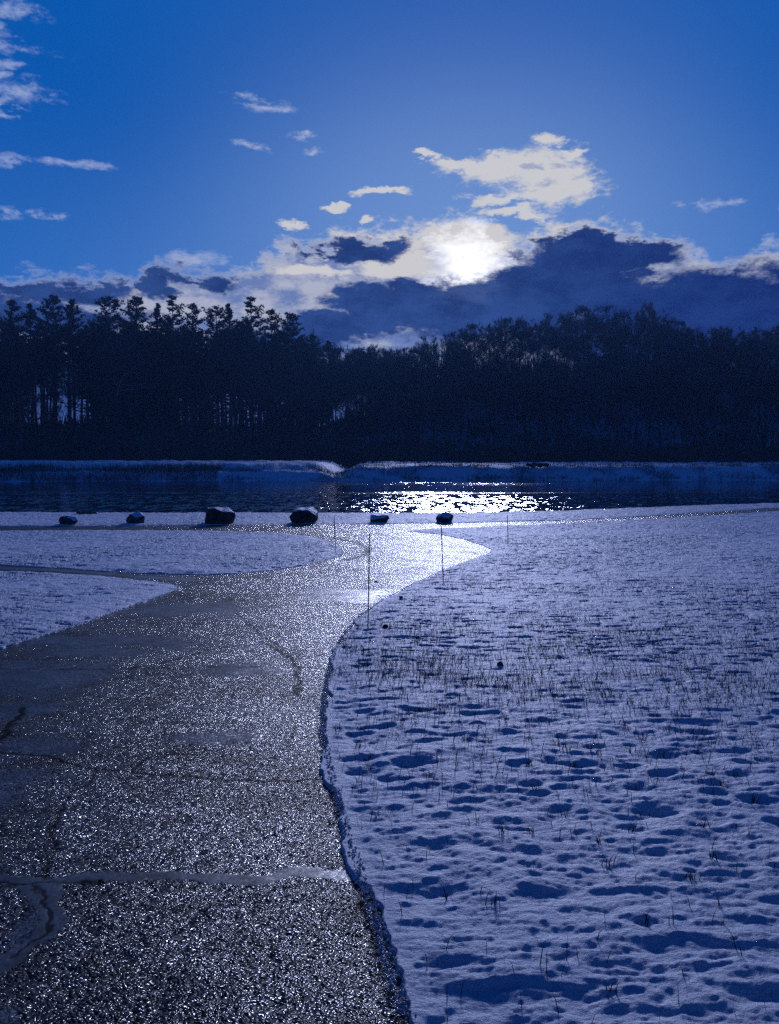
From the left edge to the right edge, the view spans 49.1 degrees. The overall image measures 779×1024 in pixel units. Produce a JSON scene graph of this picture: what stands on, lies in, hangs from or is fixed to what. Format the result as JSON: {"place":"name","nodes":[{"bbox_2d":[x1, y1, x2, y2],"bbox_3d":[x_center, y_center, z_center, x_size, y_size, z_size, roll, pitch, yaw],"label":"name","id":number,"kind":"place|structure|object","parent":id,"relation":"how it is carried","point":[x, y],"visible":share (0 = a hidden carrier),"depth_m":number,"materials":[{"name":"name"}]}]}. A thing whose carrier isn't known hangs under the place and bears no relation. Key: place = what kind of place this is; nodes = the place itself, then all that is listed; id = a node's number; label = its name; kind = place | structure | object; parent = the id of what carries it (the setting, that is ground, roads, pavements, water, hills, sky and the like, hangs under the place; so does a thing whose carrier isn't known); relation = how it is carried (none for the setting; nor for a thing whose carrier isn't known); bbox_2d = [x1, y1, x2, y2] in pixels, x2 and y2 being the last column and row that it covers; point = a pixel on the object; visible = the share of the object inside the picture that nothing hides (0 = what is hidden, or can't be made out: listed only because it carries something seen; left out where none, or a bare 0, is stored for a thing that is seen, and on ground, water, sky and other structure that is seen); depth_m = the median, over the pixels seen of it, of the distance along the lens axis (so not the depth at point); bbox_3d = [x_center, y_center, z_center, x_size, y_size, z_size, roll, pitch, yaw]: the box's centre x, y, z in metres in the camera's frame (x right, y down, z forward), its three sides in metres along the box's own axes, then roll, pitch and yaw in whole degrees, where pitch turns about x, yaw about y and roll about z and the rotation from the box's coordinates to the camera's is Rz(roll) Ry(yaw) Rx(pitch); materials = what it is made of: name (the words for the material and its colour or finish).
{"place":"outdoors","nodes":[
{"label":"outdoors","id":0,"kind":"place"},
{"bbox_2d":[0,383,778,1023],"bbox_3d":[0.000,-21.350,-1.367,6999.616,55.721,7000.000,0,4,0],"label":"ground","id":1,"kind":"structure","parent":0,"point":[554,887],"depth_m":5.41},
{"bbox_2d":[3,299,25,433],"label":"pine tree","id":2,"kind":"object","parent":1,"relation":"on","point":[14,307],"visible":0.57,"depth_m":318.18,"materials":[{"name":"green plant"}]},
{"bbox_2d":[18,303,44,434],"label":"pine tree","id":3,"kind":"object","parent":1,"relation":"on","point":[31,312],"visible":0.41,"depth_m":318.72,"materials":[{"name":"green plant"}]},
{"bbox_2d":[15,360,48,436],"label":"bare tree","id":4,"kind":"object","parent":1,"relation":"on","point":[31,386],"visible":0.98,"depth_m":304.93,"materials":[{"name":"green plant"}]},
{"bbox_2d":[0,311,64,439],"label":"bare tree","id":5,"kind":"object","parent":1,"relation":"on","point":[13,342],"visible":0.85,"depth_m":308.31,"materials":[{"name":"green plant"}]},
{"bbox_2d":[30,325,49,433],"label":"pine tree","id":6,"kind":"object","parent":1,"relation":"on","point":[41,402],"visible":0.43,"depth_m":317.91,"materials":[{"name":"green plant"}]},
{"bbox_2d":[29,353,62,435],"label":"pine tree","id":7,"kind":"object","parent":1,"relation":"on","point":[49,366],"visible":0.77,"depth_m":313.75,"materials":[{"name":"green plant"}]},
{"bbox_2d":[34,338,71,436],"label":"pine tree","id":8,"kind":"object","parent":1,"relation":"on","point":[50,344],"visible":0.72,"depth_m":314.63,"materials":[{"name":"green plant"}]},
{"bbox_2d":[43,386,66,420],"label":"bare tree","id":9,"kind":"object","parent":1,"relation":"on","point":[56,407],"visible":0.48,"depth_m":318.15,"materials":[{"name":"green plant"}]},
{"bbox_2d":[31,294,82,433],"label":"pine tree","id":10,"kind":"object","parent":1,"relation":"on","point":[54,334],"visible":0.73,"depth_m":319.55,"materials":[{"name":"green plant"}]},
{"bbox_2d":[59,515,77,524],"bbox_3d":[-17.970,0.528,47.732,0.833,0.687,1.005,-3,5,-42],"label":"boulder","id":11,"kind":"object","parent":1,"relation":"on","point":[68,520],"visible":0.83,"depth_m":47.43,"materials":[{"name":"stone"}]},
{"bbox_2d":[37,338,101,437],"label":"bare tree","id":12,"kind":"object","parent":1,"relation":"on","point":[70,386],"visible":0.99,"depth_m":313.31,"materials":[{"name":"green plant"}]},
{"bbox_2d":[58,299,84,430],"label":"pine tree","id":13,"kind":"object","parent":1,"relation":"on","point":[71,314],"visible":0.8,"depth_m":320.45,"materials":[{"name":"green plant"}]},
{"bbox_2d":[70,324,97,434],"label":"pine tree","id":14,"kind":"object","parent":1,"relation":"on","point":[86,333],"visible":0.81,"depth_m":318.83,"materials":[{"name":"green plant"}]},
{"bbox_2d":[68,311,112,378],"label":"bare tree","id":15,"kind":"object","parent":1,"relation":"on","point":[91,321],"visible":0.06,"depth_m":328.68,"materials":[{"name":"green plant"}]},
{"bbox_2d":[75,337,109,432],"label":"pine tree","id":16,"kind":"object","parent":1,"relation":"on","point":[95,405],"visible":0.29,"depth_m":323.17,"materials":[{"name":"green plant"}]},
{"bbox_2d":[90,295,126,429],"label":"pine tree","id":17,"kind":"object","parent":1,"relation":"on","point":[115,304],"visible":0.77,"depth_m":320.88,"materials":[{"name":"green plant"}]},
{"bbox_2d":[81,343,139,444],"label":"bare tree","id":18,"kind":"object","parent":1,"relation":"on","point":[114,377],"visible":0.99,"depth_m":302.90,"materials":[{"name":"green plant"}]},
{"bbox_2d":[92,333,137,434],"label":"bare tree","id":19,"kind":"object","parent":1,"relation":"on","point":[113,430],"visible":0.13,"depth_m":318.19,"materials":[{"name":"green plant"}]},
{"bbox_2d":[85,314,152,438],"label":"bare tree","id":20,"kind":"object","parent":1,"relation":"on","point":[108,358],"visible":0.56,"depth_m":313.30,"materials":[{"name":"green plant"}]},
{"bbox_2d":[109,332,140,432],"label":"pine tree","id":21,"kind":"object","parent":1,"relation":"on","point":[126,418],"visible":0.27,"depth_m":322.04,"materials":[{"name":"green plant"}]},
{"bbox_2d":[110,324,146,434],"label":"pine tree","id":22,"kind":"object","parent":1,"relation":"on","point":[127,330],"visible":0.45,"depth_m":319.10,"materials":[{"name":"green plant"}]},
{"bbox_2d":[106,340,160,438],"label":"bare tree","id":23,"kind":"object","parent":1,"relation":"on","point":[138,373],"visible":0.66,"depth_m":315.43,"materials":[{"name":"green plant"}]},
{"bbox_2d":[126,512,144,522],"bbox_3d":[-14.479,0.433,48.656,0.994,0.840,0.817,-3,4,-34],"label":"boulder","id":24,"kind":"object","parent":1,"relation":"on","point":[137,517],"visible":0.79,"depth_m":48.43,"materials":[{"name":"stone"}]},
{"bbox_2d":[113,296,171,431],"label":"pine tree","id":25,"kind":"object","parent":1,"relation":"on","point":[134,301],"visible":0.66,"depth_m":321.60,"materials":[{"name":"green plant"}]},
{"bbox_2d":[144,302,168,430],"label":"pine tree","id":26,"kind":"object","parent":1,"relation":"on","point":[156,313],"visible":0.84,"depth_m":323.76,"materials":[{"name":"green plant"}]},
{"bbox_2d":[150,327,178,419],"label":"pine tree","id":27,"kind":"object","parent":1,"relation":"on","point":[164,404],"visible":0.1,"depth_m":338.98,"materials":[{"name":"green plant"}]},
{"bbox_2d":[146,295,188,427],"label":"pine tree","id":28,"kind":"object","parent":1,"relation":"on","point":[169,324],"visible":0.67,"depth_m":324.03,"materials":[{"name":"green plant"}]},
{"bbox_2d":[151,327,187,417],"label":"tree","id":29,"kind":"object","parent":1,"relation":"on","point":[163,384],"visible":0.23,"depth_m":330.99,"materials":[{"name":"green plant"}]},
{"bbox_2d":[178,302,206,429],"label":"pine tree","id":30,"kind":"object","parent":1,"relation":"on","point":[195,322],"visible":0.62,"depth_m":325.00,"materials":[{"name":"green plant"}]},
{"bbox_2d":[179,335,223,437],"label":"pine tree","id":31,"kind":"object","parent":1,"relation":"on","point":[202,348],"visible":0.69,"depth_m":314.91,"materials":[{"name":"green plant"}]},
{"bbox_2d":[192,305,231,419],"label":"pine tree","id":32,"kind":"object","parent":1,"relation":"on","point":[210,315],"visible":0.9,"depth_m":316.99,"materials":[{"name":"green plant"}]},
{"bbox_2d":[202,346,231,437],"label":"pine tree","id":33,"kind":"object","parent":1,"relation":"on","point":[218,354],"visible":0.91,"depth_m":313.45,"materials":[{"name":"green plant"}]},
{"bbox_2d":[205,507,235,523],"bbox_3d":[-9.702,0.321,48.668,1.855,1.206,1.716,0,4,0],"label":"boulder","id":34,"kind":"object","parent":1,"relation":"on","point":[219,515],"visible":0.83,"depth_m":48.10,"materials":[{"name":"stone"}]},
{"bbox_2d":[205,329,240,437],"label":"pine tree","id":35,"kind":"object","parent":1,"relation":"on","point":[223,389],"visible":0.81,"depth_m":315.23,"materials":[{"name":"green plant"}]},
{"bbox_2d":[216,339,244,437],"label":"pine tree","id":36,"kind":"object","parent":1,"relation":"on","point":[230,343],"visible":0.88,"depth_m":313.23,"materials":[{"name":"green plant"}]},
{"bbox_2d":[217,303,243,433],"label":"pine tree","id":37,"kind":"object","parent":1,"relation":"on","point":[229,312],"visible":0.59,"depth_m":318.95,"materials":[{"name":"green plant"}]},
{"bbox_2d":[210,326,270,436],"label":"bare tree","id":38,"kind":"object","parent":1,"relation":"on","point":[240,356],"visible":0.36,"depth_m":317.46,"materials":[{"name":"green plant"}]},
{"bbox_2d":[209,349,274,433],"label":"bare tree","id":39,"kind":"object","parent":1,"relation":"on","point":[234,373],"visible":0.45,"depth_m":316.22,"materials":[{"name":"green plant"}]},
{"bbox_2d":[230,374,257,432],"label":"bare tree","id":40,"kind":"object","parent":1,"relation":"on","point":[239,385],"visible":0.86,"depth_m":310.40,"materials":[{"name":"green plant"}]},
{"bbox_2d":[228,296,279,433],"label":"pine tree","id":41,"kind":"object","parent":1,"relation":"on","point":[246,324],"visible":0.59,"depth_m":318.61,"materials":[{"name":"green plant"}]},
{"bbox_2d":[233,324,280,441],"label":"bare tree","id":42,"kind":"object","parent":1,"relation":"on","point":[256,348],"visible":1,"depth_m":305.65,"materials":[{"name":"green plant"}]},
{"bbox_2d":[249,349,274,434],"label":"pine tree","id":43,"kind":"object","parent":1,"relation":"on","point":[264,419],"visible":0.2,"depth_m":320.55,"materials":[{"name":"green plant"}]},
{"bbox_2d":[0,524,538,1015],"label":"frosted grass","id":44,"kind":"structure","parent":1,"relation":"on","point":[376,922],"depth_m":3.61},
{"bbox_2d":[259,309,285,432],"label":"pine tree","id":45,"kind":"object","parent":1,"relation":"on","point":[272,317],"visible":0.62,"depth_m":320.96,"materials":[{"name":"green plant"}]},
{"bbox_2d":[272,311,314,431],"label":"pine tree","id":46,"kind":"object","parent":1,"relation":"on","point":[287,328],"visible":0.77,"depth_m":321.09,"materials":[{"name":"green plant"}]},
{"bbox_2d":[289,507,317,523],"bbox_3d":[-4.972,0.312,49.382,1.612,1.180,1.885,0,4,0],"label":"boulder","id":47,"kind":"object","parent":1,"relation":"on","point":[298,515],"visible":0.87,"depth_m":48.74,"materials":[{"name":"stone"}]},
{"bbox_2d":[301,334,323,432],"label":"pine tree","id":48,"kind":"object","parent":1,"relation":"on","point":[312,337],"visible":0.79,"depth_m":322.97,"materials":[{"name":"green plant"}]},
{"bbox_2d":[316,340,340,432],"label":"pine tree","id":49,"kind":"object","parent":1,"relation":"on","point":[326,348],"visible":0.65,"depth_m":324.32,"materials":[{"name":"green plant"}]},
{"bbox_2d":[311,348,349,433],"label":"bare tree","id":50,"kind":"object","parent":1,"relation":"on","point":[333,357],"visible":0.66,"depth_m":322.02,"materials":[{"name":"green plant"}]},
{"bbox_2d":[324,364,368,445],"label":"bare tree","id":51,"kind":"object","parent":1,"relation":"on","point":[345,392],"visible":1,"depth_m":308.97,"materials":[{"name":"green plant"}]},
{"bbox_2d":[327,351,366,436],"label":"bare tree","id":52,"kind":"object","parent":1,"relation":"on","point":[342,374],"visible":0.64,"depth_m":320.63,"materials":[{"name":"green plant"}]},
{"bbox_2d":[342,364,380,435],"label":"bare tree","id":53,"kind":"object","parent":1,"relation":"on","point":[367,403],"visible":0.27,"depth_m":329.38,"materials":[{"name":"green plant"}]},
{"bbox_2d":[334,353,394,438],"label":"bare tree","id":54,"kind":"object","parent":1,"relation":"on","point":[369,374],"visible":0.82,"depth_m":319.81,"materials":[{"name":"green plant"}]},
{"bbox_2d":[367,533,369,627],"bbox_3d":[-0.251,0.885,10.275,0.035,1.256,0.013,0,4,0],"label":"marker stake","id":55,"kind":"object","parent":1,"relation":"on","point":[368,580],"visible":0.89,"depth_m":10.26,"materials":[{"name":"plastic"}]},
{"bbox_2d":[353,347,384,421],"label":"bare tree","id":56,"kind":"object","parent":1,"relation":"on","point":[365,356],"visible":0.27,"depth_m":350.71,"materials":[{"name":"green plant"}]},
{"bbox_2d":[356,348,382,418],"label":"bare tree","id":57,"kind":"object","parent":1,"relation":"on","point":[371,354],"visible":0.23,"depth_m":352.43,"materials":[{"name":"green plant"}]},
{"bbox_2d":[370,514,388,521],"bbox_3d":[-0.585,0.442,49.949,1.131,0.593,1.054,2,4,25],"label":"boulder","id":58,"kind":"object","parent":1,"relation":"on","point":[379,518],"visible":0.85,"depth_m":49.55,"materials":[{"name":"stone"}]},
{"bbox_2d":[0,340,778,467],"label":"undergrowth","id":59,"kind":"object","parent":1,"relation":"on","point":[321,447],"visible":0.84,"depth_m":256.22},
{"bbox_2d":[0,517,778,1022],"bbox_3d":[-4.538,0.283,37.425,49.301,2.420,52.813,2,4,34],"label":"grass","id":60,"kind":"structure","parent":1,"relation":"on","point":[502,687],"depth_m":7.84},
{"bbox_2d":[372,353,415,428],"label":"bare tree","id":61,"kind":"object","parent":1,"relation":"on","point":[385,360],"visible":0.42,"depth_m":334.91,"materials":[{"name":"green plant"}]},
{"bbox_2d":[407,345,431,396],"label":"bare tree","id":62,"kind":"object","parent":1,"relation":"on","point":[415,350],"visible":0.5,"depth_m":365.21,"materials":[{"name":"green plant"}]},
{"bbox_2d":[419,338,462,411],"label":"bare tree","id":63,"kind":"object","parent":1,"relation":"on","point":[428,360],"visible":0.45,"depth_m":350.17,"materials":[{"name":"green plant"}]},
{"bbox_2d":[436,512,453,522],"bbox_3d":[3.144,0.396,49.955,1.006,0.763,0.918,2,4,33],"label":"boulder","id":64,"kind":"object","parent":1,"relation":"on","point":[444,517],"visible":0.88,"depth_m":49.65,"materials":[{"name":"stone"}]},
{"bbox_2d":[436,342,467,413],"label":"bare tree","id":65,"kind":"object","parent":1,"relation":"on","point":[453,348],"visible":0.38,"depth_m":348.96,"materials":[{"name":"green plant"}]},
{"bbox_2d":[454,346,483,433],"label":"bare tree","id":66,"kind":"object","parent":1,"relation":"on","point":[466,360],"visible":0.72,"depth_m":327.02,"materials":[{"name":"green plant"}]},
{"bbox_2d":[458,335,484,371],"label":"bare tree","id":67,"kind":"object","parent":1,"relation":"on","point":[465,340],"visible":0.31,"depth_m":371.62,"materials":[{"name":"brown plant"}]},
{"bbox_2d":[466,323,482,358],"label":"bare tree","id":68,"kind":"object","parent":1,"relation":"on","point":[475,328],"visible":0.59,"depth_m":401.25,"materials":[{"name":"brown plant"}]},
{"bbox_2d":[470,328,502,405],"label":"bare tree","id":69,"kind":"object","parent":1,"relation":"on","point":[486,347],"visible":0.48,"depth_m":355.48,"materials":[{"name":"brown plant"}]},
{"bbox_2d":[465,349,512,433],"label":"bare tree","id":70,"kind":"object","parent":1,"relation":"on","point":[488,365],"visible":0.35,"depth_m":328.84,"materials":[{"name":"brown plant"}]},
{"bbox_2d":[473,323,514,360],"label":"bare tree","id":71,"kind":"object","parent":1,"relation":"on","point":[493,338],"visible":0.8,"depth_m":381.31,"materials":[{"name":"brown plant"}]},
{"bbox_2d":[487,316,511,356],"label":"bare tree","id":72,"kind":"object","parent":1,"relation":"on","point":[506,335],"visible":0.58,"depth_m":399.99,"materials":[{"name":"brown plant"}]},
{"bbox_2d":[479,347,532,440],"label":"bare tree","id":73,"kind":"object","parent":1,"relation":"on","point":[499,357],"visible":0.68,"depth_m":322.62,"materials":[{"name":"brown plant"}]},
{"bbox_2d":[496,329,538,407],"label":"bare tree","id":74,"kind":"object","parent":1,"relation":"on","point":[529,348],"visible":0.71,"depth_m":354.19,"materials":[{"name":"brown plant"}]},
{"bbox_2d":[506,315,530,348],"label":"bare tree","id":75,"kind":"object","parent":1,"relation":"on","point":[517,328],"visible":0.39,"depth_m":396.09,"materials":[{"name":"brown plant"}]},
{"bbox_2d":[510,324,559,383],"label":"bare tree","id":76,"kind":"object","parent":1,"relation":"on","point":[531,334],"visible":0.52,"depth_m":368.56,"materials":[{"name":"brown plant"}]},
{"bbox_2d":[513,348,565,445],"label":"bare tree","id":77,"kind":"object","parent":1,"relation":"on","point":[534,410],"visible":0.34,"depth_m":310.09,"materials":[{"name":"brown plant"}]},
{"bbox_2d":[516,355,575,448],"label":"bare tree","id":78,"kind":"object","parent":1,"relation":"on","point":[538,377],"visible":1,"depth_m":298.26,"materials":[{"name":"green plant"}]},
{"bbox_2d":[535,319,558,352],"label":"bare tree","id":79,"kind":"object","parent":1,"relation":"on","point":[547,333],"visible":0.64,"depth_m":394.85,"materials":[{"name":"brown plant"}]},
{"bbox_2d":[539,326,567,376],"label":"bare tree","id":80,"kind":"object","parent":1,"relation":"on","point":[552,344],"visible":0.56,"depth_m":376.20,"materials":[{"name":"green plant"}]},
{"bbox_2d":[530,347,579,433],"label":"bare tree","id":81,"kind":"object","parent":1,"relation":"on","point":[569,369],"visible":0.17,"depth_m":327.67,"materials":[{"name":"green plant"}]},
{"bbox_2d":[337,623,778,997],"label":"grass tufts","id":82,"kind":"object","parent":1,"relation":"on","point":[599,840],"visible":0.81,"depth_m":4.73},
{"bbox_2d":[556,311,573,350],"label":"bare tree","id":83,"kind":"object","parent":1,"relation":"on","point":[564,321],"visible":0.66,"depth_m":396.72,"materials":[{"name":"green plant"}]},
{"bbox_2d":[548,312,585,371],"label":"bare tree","id":84,"kind":"object","parent":1,"relation":"on","point":[556,340],"visible":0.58,"depth_m":372.04,"materials":[{"name":"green plant"}]},
{"bbox_2d":[554,334,592,388],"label":"bare tree","id":85,"kind":"object","parent":1,"relation":"on","point":[575,350],"visible":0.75,"depth_m":358.60,"materials":[{"name":"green plant"}]},
{"bbox_2d":[563,303,609,349],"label":"bare tree","id":86,"kind":"object","parent":1,"relation":"on","point":[588,320],"visible":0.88,"depth_m":392.07,"materials":[{"name":"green plant"}]},
{"bbox_2d":[578,338,630,418],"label":"bare tree","id":87,"kind":"object","parent":1,"relation":"on","point":[603,353],"visible":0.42,"depth_m":339.04,"materials":[{"name":"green plant"}]},
{"bbox_2d":[593,303,616,346],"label":"bare tree","id":88,"kind":"object","parent":1,"relation":"on","point":[606,308],"visible":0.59,"depth_m":403.14,"materials":[{"name":"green plant"}]},
{"bbox_2d":[609,311,637,353],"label":"bare tree","id":89,"kind":"object","parent":1,"relation":"on","point":[623,316],"visible":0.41,"depth_m":392.65,"materials":[{"name":"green plant"}]},
{"bbox_2d":[598,315,649,392],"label":"bare tree","id":90,"kind":"object","parent":1,"relation":"on","point":[634,343],"visible":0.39,"depth_m":367.59,"materials":[{"name":"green plant"}]},
{"bbox_2d":[634,308,652,348],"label":"bare tree","id":91,"kind":"object","parent":1,"relation":"on","point":[640,320],"visible":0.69,"depth_m":395.68,"materials":[{"name":"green plant"}]},
{"bbox_2d":[626,310,667,383],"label":"bare tree","id":92,"kind":"object","parent":1,"relation":"on","point":[654,333],"visible":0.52,"depth_m":382.68,"materials":[{"name":"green plant"}]},
{"bbox_2d":[634,300,661,343],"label":"bare tree","id":93,"kind":"object","parent":1,"relation":"on","point":[649,307],"visible":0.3,"depth_m":409.68,"materials":[{"name":"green plant"}]},
{"bbox_2d":[642,308,665,354],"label":"bare tree","id":94,"kind":"object","parent":1,"relation":"on","point":[650,313],"visible":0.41,"depth_m":398.85,"materials":[{"name":"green plant"}]},
{"bbox_2d":[651,316,671,361],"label":"bare tree","id":95,"kind":"object","parent":1,"relation":"on","point":[664,327],"visible":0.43,"depth_m":393.42,"materials":[{"name":"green plant"}]},
{"bbox_2d":[699,327,732,360],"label":"bare tree","id":96,"kind":"object","parent":1,"relation":"on","point":[715,336],"visible":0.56,"depth_m":377.58,"materials":[{"name":"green plant"}]},
{"bbox_2d":[710,329,743,369],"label":"bare tree","id":97,"kind":"object","parent":1,"relation":"on","point":[734,348],"visible":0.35,"depth_m":375.70,"materials":[{"name":"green plant"}]},
{"bbox_2d":[757,328,778,367],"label":"bare tree","id":98,"kind":"object","parent":1,"relation":"on","point":[768,337],"visible":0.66,"depth_m":370.88,"materials":[{"name":"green plant"}]},
{"bbox_2d":[0,508,778,1023],"bbox_3d":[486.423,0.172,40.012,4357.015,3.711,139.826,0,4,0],"label":"path","id":99,"kind":"structure","parent":0,"point":[170,840],"depth_m":4.27,"materials":[{"name":"asphalt"}]},
{"bbox_2d":[0,480,778,512],"bbox_3d":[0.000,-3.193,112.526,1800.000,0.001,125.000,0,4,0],"label":"water","id":100,"kind":"structure","parent":0,"point":[390,496],"depth_m":89.74,"materials":[{"name":"blue liquid"}]},
{"bbox_2d":[0,460,778,481],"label":"reeds","id":101,"kind":"object","parent":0,"point":[183,468],"visible":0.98,"depth_m":150.18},
{"bbox_2d":[0,0,778,425],"label":"sky","id":102,"kind":"structure","parent":0,"point":[387,174],"materials":[{"name":"blue"}]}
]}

